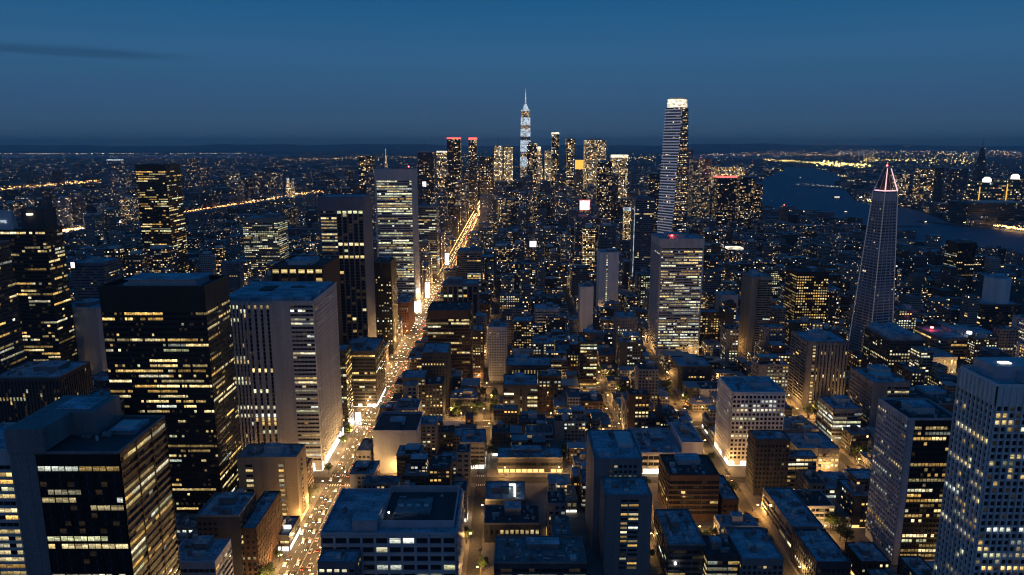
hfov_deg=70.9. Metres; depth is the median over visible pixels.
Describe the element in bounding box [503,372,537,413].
office building
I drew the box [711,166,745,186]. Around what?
office building
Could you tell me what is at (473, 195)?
office tower
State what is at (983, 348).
apartment building
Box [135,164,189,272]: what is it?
office tower
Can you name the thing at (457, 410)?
street tree
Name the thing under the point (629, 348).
apartment building
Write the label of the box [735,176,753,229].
apartment tower
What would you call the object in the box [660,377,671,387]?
street tree
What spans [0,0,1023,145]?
sky
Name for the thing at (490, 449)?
street tree
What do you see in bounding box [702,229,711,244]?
apartment block
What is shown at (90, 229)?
apartment tower
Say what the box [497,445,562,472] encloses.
building
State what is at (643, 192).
apartment block
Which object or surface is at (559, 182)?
apartment block
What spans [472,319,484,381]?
apartment building
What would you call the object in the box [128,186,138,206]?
apartment block
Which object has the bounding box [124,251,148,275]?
apartment tower
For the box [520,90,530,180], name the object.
skyscraper
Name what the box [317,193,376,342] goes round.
office tower
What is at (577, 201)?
apartment block
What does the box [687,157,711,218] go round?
office tower
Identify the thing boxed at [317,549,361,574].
office building
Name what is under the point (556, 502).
apartment building
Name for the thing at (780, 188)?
river
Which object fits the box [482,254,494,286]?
apartment building
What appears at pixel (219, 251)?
office building
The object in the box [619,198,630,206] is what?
apartment block
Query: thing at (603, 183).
office tower
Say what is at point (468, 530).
street tree
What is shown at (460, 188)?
apartment block
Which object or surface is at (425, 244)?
apartment block
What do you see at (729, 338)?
apartment building
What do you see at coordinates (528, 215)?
apartment block
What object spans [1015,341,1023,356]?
apartment building
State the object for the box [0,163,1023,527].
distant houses
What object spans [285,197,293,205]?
apartment block
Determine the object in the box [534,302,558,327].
office building
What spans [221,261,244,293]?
apartment building
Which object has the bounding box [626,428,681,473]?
building
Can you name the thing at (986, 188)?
office tower
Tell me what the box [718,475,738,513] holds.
office building
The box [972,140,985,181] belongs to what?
office tower
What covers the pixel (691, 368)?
office building
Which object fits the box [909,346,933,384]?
apartment building
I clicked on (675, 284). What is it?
office tower
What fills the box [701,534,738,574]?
building
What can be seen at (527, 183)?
apartment block
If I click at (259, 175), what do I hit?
apartment block
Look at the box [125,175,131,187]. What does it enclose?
apartment block
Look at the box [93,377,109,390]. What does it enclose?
apartment building
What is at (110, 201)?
apartment block
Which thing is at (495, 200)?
apartment block
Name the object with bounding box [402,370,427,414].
apartment building
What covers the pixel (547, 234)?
apartment block
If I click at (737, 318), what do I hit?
office building
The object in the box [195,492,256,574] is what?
office building
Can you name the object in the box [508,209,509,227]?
apartment block
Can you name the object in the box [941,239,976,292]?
office tower
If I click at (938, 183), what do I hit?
office tower
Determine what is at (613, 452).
apartment tower
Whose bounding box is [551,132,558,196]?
office tower
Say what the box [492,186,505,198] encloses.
apartment block
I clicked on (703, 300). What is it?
apartment building
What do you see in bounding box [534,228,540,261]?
apartment block
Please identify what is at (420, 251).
apartment block
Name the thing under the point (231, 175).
apartment block
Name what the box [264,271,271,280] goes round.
apartment building
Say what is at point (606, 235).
apartment tower
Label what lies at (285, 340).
office tower
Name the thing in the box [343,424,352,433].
street tree
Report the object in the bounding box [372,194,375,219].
apartment block
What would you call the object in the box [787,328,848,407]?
office tower
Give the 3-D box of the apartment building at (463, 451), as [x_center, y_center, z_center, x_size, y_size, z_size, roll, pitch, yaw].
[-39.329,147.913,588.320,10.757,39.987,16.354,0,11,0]
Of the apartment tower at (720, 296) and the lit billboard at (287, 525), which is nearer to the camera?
the lit billboard at (287, 525)
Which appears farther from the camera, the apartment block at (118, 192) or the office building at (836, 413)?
the apartment block at (118, 192)
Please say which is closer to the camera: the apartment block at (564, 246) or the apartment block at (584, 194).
the apartment block at (564, 246)
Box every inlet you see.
[0,154,306,157]
[693,153,792,158]
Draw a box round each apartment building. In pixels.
[93,375,107,385]
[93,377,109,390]
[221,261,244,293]
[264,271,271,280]
[349,460,380,487]
[362,475,400,487]
[376,403,392,422]
[394,375,402,392]
[394,398,421,410]
[396,443,424,484]
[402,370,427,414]
[402,453,429,484]
[403,381,418,398]
[419,259,420,299]
[421,415,438,461]
[425,376,445,418]
[429,454,452,484]
[441,452,456,480]
[451,481,467,521]
[456,444,470,495]
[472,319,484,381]
[479,300,488,333]
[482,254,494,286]
[499,293,519,320]
[514,316,531,347]
[532,336,553,355]
[538,369,561,410]
[544,349,566,377]
[546,489,566,535]
[553,408,585,441]
[566,341,577,370]
[577,327,596,390]
[617,332,643,370]
[621,392,626,429]
[626,389,649,428]
[635,360,658,410]
[638,270,649,307]
[699,309,718,350]
[701,289,705,308]
[719,324,738,360]
[751,354,788,401]
[758,324,785,353]
[759,265,779,297]
[762,341,789,363]
[770,305,785,324]
[777,283,784,305]
[785,317,808,344]
[787,450,816,488]
[807,316,822,330]
[823,322,838,333]
[829,273,840,287]
[835,471,869,527]
[892,304,917,331]
[894,361,908,375]
[901,366,924,385]
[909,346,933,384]
[927,369,956,385]
[965,332,997,363]
[978,346,1012,356]
[980,347,1003,351]
[992,325,1018,356]
[1011,315,1023,355]
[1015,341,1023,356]
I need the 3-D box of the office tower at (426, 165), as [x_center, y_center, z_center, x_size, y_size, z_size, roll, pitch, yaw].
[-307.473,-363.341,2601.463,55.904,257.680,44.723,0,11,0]
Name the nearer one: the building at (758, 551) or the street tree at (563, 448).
the building at (758, 551)
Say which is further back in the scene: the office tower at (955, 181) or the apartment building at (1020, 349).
the office tower at (955, 181)
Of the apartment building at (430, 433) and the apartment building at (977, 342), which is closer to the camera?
the apartment building at (430, 433)
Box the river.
[760,167,1023,252]
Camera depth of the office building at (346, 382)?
706.43 m
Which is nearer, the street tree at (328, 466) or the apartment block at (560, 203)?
the street tree at (328, 466)
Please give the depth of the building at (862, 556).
471.89 m
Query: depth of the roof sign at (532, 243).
1460.64 m
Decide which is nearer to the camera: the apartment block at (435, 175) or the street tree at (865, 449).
the street tree at (865, 449)
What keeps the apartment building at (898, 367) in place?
on the pavement
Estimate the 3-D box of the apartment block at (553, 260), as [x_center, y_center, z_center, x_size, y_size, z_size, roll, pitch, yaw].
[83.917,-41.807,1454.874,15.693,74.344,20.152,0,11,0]
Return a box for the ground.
[0,150,1023,314]
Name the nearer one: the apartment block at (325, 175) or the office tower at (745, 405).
the office tower at (745, 405)
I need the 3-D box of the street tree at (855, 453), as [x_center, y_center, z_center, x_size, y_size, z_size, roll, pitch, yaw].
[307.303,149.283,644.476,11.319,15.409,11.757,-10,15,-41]
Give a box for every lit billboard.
[284,524,291,527]
[355,412,361,421]
[414,301,421,312]
[425,283,429,297]
[445,253,448,264]
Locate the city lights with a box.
[2,150,1023,286]
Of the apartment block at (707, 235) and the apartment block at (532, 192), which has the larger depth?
the apartment block at (532, 192)
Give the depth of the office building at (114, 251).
1296.59 m
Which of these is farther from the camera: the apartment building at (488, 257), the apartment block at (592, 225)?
the apartment block at (592, 225)
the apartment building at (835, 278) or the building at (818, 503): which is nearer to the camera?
the building at (818, 503)
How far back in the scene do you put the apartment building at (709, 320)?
985.00 m
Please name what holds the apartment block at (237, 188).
on the ground
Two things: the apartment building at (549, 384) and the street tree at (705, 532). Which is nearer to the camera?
the street tree at (705, 532)
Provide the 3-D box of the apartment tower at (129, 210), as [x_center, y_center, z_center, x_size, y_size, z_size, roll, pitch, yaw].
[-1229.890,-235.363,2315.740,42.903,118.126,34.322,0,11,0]
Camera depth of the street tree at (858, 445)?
652.00 m
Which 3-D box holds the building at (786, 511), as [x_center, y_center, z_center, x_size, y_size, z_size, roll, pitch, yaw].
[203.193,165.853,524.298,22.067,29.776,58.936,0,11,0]
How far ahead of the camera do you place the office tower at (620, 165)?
2766.16 m
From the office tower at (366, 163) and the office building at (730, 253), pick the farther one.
the office tower at (366, 163)
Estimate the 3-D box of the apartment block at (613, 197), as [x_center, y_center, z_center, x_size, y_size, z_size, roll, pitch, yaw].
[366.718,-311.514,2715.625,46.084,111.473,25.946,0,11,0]
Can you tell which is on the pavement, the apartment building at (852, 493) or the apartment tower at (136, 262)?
the apartment building at (852, 493)
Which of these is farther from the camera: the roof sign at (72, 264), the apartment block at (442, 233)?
the apartment block at (442, 233)
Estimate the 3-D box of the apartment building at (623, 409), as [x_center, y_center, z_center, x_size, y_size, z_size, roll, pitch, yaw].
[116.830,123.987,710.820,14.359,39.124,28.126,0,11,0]
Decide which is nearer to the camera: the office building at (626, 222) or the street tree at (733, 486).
the street tree at (733, 486)
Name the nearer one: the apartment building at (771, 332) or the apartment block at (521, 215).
the apartment building at (771, 332)
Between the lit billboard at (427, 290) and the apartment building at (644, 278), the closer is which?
the apartment building at (644, 278)
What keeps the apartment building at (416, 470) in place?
on the pavement
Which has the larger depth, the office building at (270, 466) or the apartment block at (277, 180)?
the apartment block at (277, 180)
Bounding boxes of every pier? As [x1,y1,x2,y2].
[798,186,846,189]
[916,221,966,226]
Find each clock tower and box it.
[286,178,291,197]
[291,180,295,204]
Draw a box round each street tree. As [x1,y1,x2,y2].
[257,561,275,574]
[274,549,282,560]
[308,481,318,503]
[324,463,332,472]
[338,436,347,442]
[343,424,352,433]
[452,408,459,413]
[464,526,472,542]
[471,459,478,470]
[476,402,485,412]
[477,555,488,570]
[480,388,485,394]
[487,444,495,458]
[488,398,499,406]
[490,390,499,398]
[557,442,566,453]
[619,386,629,391]
[650,548,654,558]
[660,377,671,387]
[699,526,709,534]
[708,452,716,459]
[708,527,716,534]
[728,478,740,491]
[802,404,812,418]
[824,511,838,530]
[826,511,843,530]
[832,520,850,539]
[841,528,854,541]
[849,446,863,460]
[854,441,868,450]
[860,446,871,451]
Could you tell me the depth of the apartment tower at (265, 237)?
1411.50 m
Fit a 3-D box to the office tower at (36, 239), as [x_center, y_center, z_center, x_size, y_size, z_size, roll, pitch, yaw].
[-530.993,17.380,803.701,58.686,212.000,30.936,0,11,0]
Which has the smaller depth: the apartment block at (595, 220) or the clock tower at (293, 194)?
the apartment block at (595, 220)
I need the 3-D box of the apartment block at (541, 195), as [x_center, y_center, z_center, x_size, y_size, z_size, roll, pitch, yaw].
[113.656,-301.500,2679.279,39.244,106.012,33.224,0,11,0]
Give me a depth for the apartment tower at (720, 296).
1124.29 m
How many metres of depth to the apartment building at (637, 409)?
678.44 m
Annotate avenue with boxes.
[277,204,479,574]
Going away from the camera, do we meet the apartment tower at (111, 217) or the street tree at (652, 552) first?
the street tree at (652, 552)
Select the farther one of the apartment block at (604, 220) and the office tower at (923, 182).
the office tower at (923, 182)
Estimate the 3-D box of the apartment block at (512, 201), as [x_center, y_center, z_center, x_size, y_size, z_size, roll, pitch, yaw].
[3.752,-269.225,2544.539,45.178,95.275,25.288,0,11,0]
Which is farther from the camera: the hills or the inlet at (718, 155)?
the hills
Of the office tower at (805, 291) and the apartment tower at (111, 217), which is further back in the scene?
the apartment tower at (111, 217)
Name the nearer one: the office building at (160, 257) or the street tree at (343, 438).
the street tree at (343, 438)
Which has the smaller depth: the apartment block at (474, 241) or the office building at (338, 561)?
the office building at (338, 561)
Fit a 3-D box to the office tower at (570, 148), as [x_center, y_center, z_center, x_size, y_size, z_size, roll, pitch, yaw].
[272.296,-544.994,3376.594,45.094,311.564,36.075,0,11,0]
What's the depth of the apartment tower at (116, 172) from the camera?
3464.58 m
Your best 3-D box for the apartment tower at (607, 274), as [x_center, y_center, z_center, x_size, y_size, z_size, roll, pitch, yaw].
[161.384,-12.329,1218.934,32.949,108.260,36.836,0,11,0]
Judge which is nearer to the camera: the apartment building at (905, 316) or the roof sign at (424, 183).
the apartment building at (905, 316)
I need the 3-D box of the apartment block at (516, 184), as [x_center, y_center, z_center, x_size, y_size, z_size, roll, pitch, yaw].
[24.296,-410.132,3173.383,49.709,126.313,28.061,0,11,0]
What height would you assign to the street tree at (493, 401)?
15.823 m
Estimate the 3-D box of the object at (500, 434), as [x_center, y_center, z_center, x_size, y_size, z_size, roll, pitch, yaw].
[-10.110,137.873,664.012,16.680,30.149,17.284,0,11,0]
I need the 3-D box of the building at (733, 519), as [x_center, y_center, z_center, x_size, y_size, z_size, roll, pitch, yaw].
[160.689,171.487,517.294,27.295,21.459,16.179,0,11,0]
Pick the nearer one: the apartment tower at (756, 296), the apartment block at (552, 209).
the apartment tower at (756, 296)
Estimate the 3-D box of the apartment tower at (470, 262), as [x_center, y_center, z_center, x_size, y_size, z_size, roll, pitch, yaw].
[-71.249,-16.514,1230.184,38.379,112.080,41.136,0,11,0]
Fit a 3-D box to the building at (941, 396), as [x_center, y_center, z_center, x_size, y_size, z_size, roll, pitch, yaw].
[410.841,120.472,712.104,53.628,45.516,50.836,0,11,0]
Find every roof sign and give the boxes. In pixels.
[69,261,78,301]
[422,181,426,199]
[529,240,536,268]
[579,200,589,236]
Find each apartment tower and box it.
[0,360,92,422]
[84,214,96,246]
[92,213,105,236]
[102,208,119,235]
[106,159,125,193]
[119,196,139,225]
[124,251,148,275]
[186,157,202,192]
[199,251,216,274]
[201,166,211,192]
[242,213,289,268]
[373,411,423,473]
[398,294,414,332]
[421,342,451,406]
[458,246,481,291]
[467,231,479,246]
[488,319,506,380]
[491,243,512,267]
[578,281,593,331]
[585,430,642,552]
[596,248,618,306]
[598,223,615,248]
[598,476,651,574]
[613,311,637,354]
[711,176,737,226]
[715,291,738,316]
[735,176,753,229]
[738,269,772,356]
[745,430,790,494]
[751,183,762,219]
[779,204,788,221]
[891,172,909,198]
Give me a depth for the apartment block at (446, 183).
2812.01 m
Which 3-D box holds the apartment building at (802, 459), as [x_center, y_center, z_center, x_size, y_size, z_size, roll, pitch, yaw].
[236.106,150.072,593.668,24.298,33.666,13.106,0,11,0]
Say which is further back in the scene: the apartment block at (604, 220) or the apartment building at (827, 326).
the apartment block at (604, 220)
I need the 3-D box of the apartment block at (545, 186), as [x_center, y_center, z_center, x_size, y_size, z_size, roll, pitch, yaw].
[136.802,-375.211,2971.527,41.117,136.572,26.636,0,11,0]
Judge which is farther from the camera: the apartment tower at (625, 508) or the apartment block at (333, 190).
the apartment block at (333, 190)
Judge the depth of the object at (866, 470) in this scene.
585.04 m
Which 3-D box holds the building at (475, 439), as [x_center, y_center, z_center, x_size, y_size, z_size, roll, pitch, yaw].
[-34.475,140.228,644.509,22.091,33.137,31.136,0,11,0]
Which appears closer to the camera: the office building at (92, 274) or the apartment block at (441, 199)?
the office building at (92, 274)
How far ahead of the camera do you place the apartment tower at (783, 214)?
2449.26 m
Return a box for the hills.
[0,143,1023,149]
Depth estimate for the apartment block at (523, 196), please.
2570.92 m
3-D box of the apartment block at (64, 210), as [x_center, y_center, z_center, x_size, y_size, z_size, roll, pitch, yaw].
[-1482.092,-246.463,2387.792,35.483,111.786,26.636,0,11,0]
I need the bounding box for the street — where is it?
[314,286,857,574]
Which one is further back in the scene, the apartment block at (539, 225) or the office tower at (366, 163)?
the office tower at (366, 163)
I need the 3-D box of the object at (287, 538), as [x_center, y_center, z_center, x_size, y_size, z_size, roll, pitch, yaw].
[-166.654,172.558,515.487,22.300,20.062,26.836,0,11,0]
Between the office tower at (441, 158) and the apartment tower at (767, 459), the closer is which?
the apartment tower at (767, 459)
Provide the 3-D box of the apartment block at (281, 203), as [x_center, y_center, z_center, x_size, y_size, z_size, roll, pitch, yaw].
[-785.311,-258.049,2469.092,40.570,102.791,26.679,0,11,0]
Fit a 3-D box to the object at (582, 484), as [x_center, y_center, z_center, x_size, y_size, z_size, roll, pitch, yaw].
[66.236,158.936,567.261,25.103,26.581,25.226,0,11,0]
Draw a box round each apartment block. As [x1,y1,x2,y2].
[3,202,19,216]
[34,197,46,206]
[56,196,73,225]
[72,195,86,224]
[107,193,114,208]
[113,187,130,216]
[125,169,135,181]
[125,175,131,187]
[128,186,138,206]
[181,175,187,188]
[226,171,240,187]
[229,179,244,203]
[252,171,265,187]
[270,172,283,189]
[275,197,289,214]
[283,205,298,224]
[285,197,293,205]
[294,196,305,217]
[305,193,317,207]
[306,209,318,227]
[321,171,335,186]
[327,186,341,193]
[342,187,353,193]
[366,172,374,208]
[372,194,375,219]
[373,237,376,258]
[408,163,417,172]
[419,242,420,260]
[421,239,429,253]
[421,251,432,285]
[435,168,436,183]
[435,193,447,222]
[439,229,444,259]
[439,235,442,267]
[444,175,447,189]
[455,180,465,223]
[464,172,468,184]
[466,186,468,210]
[467,166,478,182]
[470,237,478,246]
[479,240,483,253]
[480,226,492,249]
[484,248,496,273]
[491,196,498,214]
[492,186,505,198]
[493,198,497,214]
[496,201,497,223]
[502,185,510,194]
[507,198,519,208]
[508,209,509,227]
[509,190,519,198]
[512,180,521,190]
[512,229,518,244]
[513,240,524,261]
[517,206,525,225]
[518,191,528,208]
[522,175,532,191]
[526,191,536,208]
[526,208,530,223]
[532,222,544,235]
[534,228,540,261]
[537,192,547,198]
[537,198,550,218]
[540,180,549,195]
[540,226,553,248]
[543,196,554,216]
[544,244,556,259]
[549,248,557,271]
[550,184,553,196]
[554,193,566,221]
[555,173,563,193]
[560,232,569,261]
[566,201,575,214]
[567,187,576,199]
[568,208,581,225]
[575,199,581,209]
[582,189,586,212]
[583,223,596,239]
[587,183,595,214]
[588,204,598,217]
[592,216,599,226]
[601,218,609,224]
[611,191,615,201]
[612,173,618,201]
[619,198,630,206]
[627,174,631,191]
[628,191,638,198]
[639,190,646,194]
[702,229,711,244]
[704,243,711,253]
[706,217,714,227]
[745,239,756,258]
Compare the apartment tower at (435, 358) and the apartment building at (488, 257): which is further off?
the apartment building at (488, 257)
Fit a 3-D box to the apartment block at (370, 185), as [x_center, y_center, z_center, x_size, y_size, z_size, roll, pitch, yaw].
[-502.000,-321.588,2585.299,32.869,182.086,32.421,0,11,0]
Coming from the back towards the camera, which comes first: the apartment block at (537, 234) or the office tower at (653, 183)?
the office tower at (653, 183)
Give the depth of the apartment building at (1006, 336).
900.40 m
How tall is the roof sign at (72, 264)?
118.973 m
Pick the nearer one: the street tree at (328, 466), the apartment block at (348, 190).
the street tree at (328, 466)
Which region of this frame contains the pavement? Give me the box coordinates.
[268,286,964,574]
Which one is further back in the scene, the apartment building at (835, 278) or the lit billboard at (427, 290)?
the lit billboard at (427, 290)
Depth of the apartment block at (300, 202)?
2530.45 m
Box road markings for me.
[283,342,730,574]
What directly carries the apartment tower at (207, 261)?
on the ground
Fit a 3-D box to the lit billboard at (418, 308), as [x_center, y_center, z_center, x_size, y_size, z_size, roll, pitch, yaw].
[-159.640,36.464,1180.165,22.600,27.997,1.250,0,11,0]
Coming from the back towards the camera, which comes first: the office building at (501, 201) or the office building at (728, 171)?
the office building at (728, 171)
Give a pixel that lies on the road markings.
(357, 453)
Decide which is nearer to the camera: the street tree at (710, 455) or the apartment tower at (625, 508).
the apartment tower at (625, 508)
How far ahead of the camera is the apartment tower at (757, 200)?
2491.14 m
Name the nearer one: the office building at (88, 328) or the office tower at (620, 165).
the office building at (88, 328)
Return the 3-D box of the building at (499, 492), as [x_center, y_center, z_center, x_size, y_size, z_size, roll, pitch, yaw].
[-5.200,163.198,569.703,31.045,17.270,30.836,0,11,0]
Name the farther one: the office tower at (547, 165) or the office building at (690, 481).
the office tower at (547, 165)
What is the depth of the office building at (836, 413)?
681.75 m
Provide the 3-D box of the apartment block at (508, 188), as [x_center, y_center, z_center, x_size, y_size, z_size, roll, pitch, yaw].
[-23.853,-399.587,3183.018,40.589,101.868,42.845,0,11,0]
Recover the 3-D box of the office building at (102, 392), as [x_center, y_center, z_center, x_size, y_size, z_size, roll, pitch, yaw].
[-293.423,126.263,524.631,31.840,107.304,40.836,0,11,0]
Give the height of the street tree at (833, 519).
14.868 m
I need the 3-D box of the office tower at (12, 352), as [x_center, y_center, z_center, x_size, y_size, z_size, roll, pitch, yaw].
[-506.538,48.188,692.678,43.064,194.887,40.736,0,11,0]
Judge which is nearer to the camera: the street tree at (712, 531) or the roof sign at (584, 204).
the street tree at (712, 531)
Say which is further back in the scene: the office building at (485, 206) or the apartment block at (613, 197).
the apartment block at (613, 197)
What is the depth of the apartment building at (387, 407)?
666.99 m
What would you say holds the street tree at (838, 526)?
on the pavement
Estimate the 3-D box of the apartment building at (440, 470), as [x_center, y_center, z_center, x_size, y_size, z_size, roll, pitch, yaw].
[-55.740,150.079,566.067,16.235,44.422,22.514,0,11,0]
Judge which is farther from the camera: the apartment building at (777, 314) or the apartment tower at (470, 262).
the apartment tower at (470, 262)
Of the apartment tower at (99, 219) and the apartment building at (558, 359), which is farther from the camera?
the apartment tower at (99, 219)
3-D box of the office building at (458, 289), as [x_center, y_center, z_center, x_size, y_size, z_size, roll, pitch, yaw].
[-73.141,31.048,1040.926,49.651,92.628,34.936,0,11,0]
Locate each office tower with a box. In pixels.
[0,207,77,361]
[0,240,25,372]
[4,395,180,574]
[98,273,240,513]
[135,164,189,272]
[229,281,343,470]
[271,256,342,342]
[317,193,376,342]
[348,337,385,406]
[358,154,374,193]
[374,166,420,313]
[374,255,398,353]
[418,151,434,204]
[436,151,446,191]
[447,138,461,215]
[468,138,477,212]
[480,156,493,194]
[494,144,501,186]
[504,145,512,184]
[527,142,536,191]
[537,147,542,183]
[545,150,550,183]
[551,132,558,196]
[565,137,575,186]
[575,160,582,198]
[583,138,605,189]
[596,160,611,220]
[611,155,627,201]
[629,195,654,276]
[647,172,660,228]
[647,232,704,355]
[687,148,692,206]
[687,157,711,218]
[714,375,785,465]
[783,266,828,322]
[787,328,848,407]
[865,398,952,564]
[911,167,935,203]
[932,166,943,201]
[932,357,1023,574]
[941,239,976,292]
[943,168,967,199]
[966,177,1005,200]
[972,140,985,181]
[992,174,1023,200]
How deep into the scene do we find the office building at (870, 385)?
682.41 m
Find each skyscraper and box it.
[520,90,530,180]
[657,97,688,232]
[848,165,897,351]
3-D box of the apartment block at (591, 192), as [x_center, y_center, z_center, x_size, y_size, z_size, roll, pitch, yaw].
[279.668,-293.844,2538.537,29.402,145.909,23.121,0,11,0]
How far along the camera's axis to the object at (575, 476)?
586.75 m
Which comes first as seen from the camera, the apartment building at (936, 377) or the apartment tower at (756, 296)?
the apartment building at (936, 377)
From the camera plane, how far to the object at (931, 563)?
459.04 m
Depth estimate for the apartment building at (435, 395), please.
740.57 m
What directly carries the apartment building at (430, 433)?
on the pavement
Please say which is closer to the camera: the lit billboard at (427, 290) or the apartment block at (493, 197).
the lit billboard at (427, 290)
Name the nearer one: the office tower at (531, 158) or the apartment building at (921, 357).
the apartment building at (921, 357)
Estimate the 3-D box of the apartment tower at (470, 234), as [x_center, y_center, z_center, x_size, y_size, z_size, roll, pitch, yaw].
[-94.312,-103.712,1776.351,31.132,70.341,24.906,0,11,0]
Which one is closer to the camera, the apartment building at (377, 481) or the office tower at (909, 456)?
the office tower at (909, 456)
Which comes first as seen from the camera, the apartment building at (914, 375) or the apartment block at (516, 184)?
the apartment building at (914, 375)
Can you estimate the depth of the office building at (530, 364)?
814.11 m
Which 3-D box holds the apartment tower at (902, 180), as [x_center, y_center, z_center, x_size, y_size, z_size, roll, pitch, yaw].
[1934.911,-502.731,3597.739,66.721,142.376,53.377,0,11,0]
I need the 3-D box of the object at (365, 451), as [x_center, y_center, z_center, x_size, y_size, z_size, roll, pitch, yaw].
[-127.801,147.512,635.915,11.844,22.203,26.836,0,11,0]
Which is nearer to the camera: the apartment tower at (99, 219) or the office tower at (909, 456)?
the office tower at (909, 456)
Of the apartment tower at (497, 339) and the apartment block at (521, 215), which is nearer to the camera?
the apartment tower at (497, 339)
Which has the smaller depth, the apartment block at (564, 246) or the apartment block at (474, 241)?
the apartment block at (474, 241)
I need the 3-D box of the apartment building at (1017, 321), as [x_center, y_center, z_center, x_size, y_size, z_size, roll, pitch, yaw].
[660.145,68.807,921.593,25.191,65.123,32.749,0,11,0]
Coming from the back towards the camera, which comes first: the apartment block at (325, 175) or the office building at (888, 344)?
the apartment block at (325, 175)
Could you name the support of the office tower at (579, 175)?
on the ground
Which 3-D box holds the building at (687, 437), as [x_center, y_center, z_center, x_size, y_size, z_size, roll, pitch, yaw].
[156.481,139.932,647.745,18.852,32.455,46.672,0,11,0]
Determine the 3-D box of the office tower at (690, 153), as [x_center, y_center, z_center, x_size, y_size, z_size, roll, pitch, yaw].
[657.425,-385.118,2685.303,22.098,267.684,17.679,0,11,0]
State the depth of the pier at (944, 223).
2564.18 m
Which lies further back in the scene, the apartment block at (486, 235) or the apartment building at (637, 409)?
the apartment block at (486, 235)
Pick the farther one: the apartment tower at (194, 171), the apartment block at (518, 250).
the apartment tower at (194, 171)
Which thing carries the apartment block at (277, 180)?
on the ground
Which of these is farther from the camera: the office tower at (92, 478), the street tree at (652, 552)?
the street tree at (652, 552)
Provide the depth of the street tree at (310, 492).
568.16 m
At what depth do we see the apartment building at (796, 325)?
956.16 m
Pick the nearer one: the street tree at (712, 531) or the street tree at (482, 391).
the street tree at (712, 531)
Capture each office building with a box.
[0,422,26,574]
[71,257,122,301]
[71,298,107,373]
[87,389,125,414]
[103,246,127,269]
[142,245,179,272]
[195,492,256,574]
[212,245,225,274]
[236,442,308,522]
[240,491,282,574]
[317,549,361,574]
[320,485,464,574]
[339,343,354,433]
[418,203,439,273]
[427,301,472,377]
[443,277,478,327]
[480,194,490,222]
[498,197,504,223]
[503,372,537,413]
[506,356,550,381]
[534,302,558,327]
[574,214,591,251]
[582,226,594,271]
[622,207,630,239]
[653,509,704,574]
[658,453,719,520]
[670,355,712,388]
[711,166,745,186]
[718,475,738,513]
[724,246,743,261]
[736,312,739,322]
[784,431,839,470]
[815,394,862,444]
[848,364,910,427]
[861,322,923,371]
[946,200,1023,223]
[977,273,1020,330]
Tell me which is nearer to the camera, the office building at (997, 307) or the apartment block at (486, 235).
the office building at (997, 307)
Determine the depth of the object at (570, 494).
561.20 m
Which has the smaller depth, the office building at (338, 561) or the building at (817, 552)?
the office building at (338, 561)
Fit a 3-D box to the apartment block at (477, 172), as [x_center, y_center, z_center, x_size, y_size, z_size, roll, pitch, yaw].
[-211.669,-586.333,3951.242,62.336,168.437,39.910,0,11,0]
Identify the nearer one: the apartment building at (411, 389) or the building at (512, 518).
the building at (512, 518)
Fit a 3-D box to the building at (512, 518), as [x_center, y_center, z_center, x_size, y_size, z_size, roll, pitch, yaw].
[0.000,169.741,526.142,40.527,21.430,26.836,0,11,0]
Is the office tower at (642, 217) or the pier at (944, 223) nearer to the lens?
the office tower at (642, 217)
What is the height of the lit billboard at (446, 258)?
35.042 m
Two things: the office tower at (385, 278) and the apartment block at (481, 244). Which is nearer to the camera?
the office tower at (385, 278)
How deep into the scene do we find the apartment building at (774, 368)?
763.77 m
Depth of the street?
616.67 m

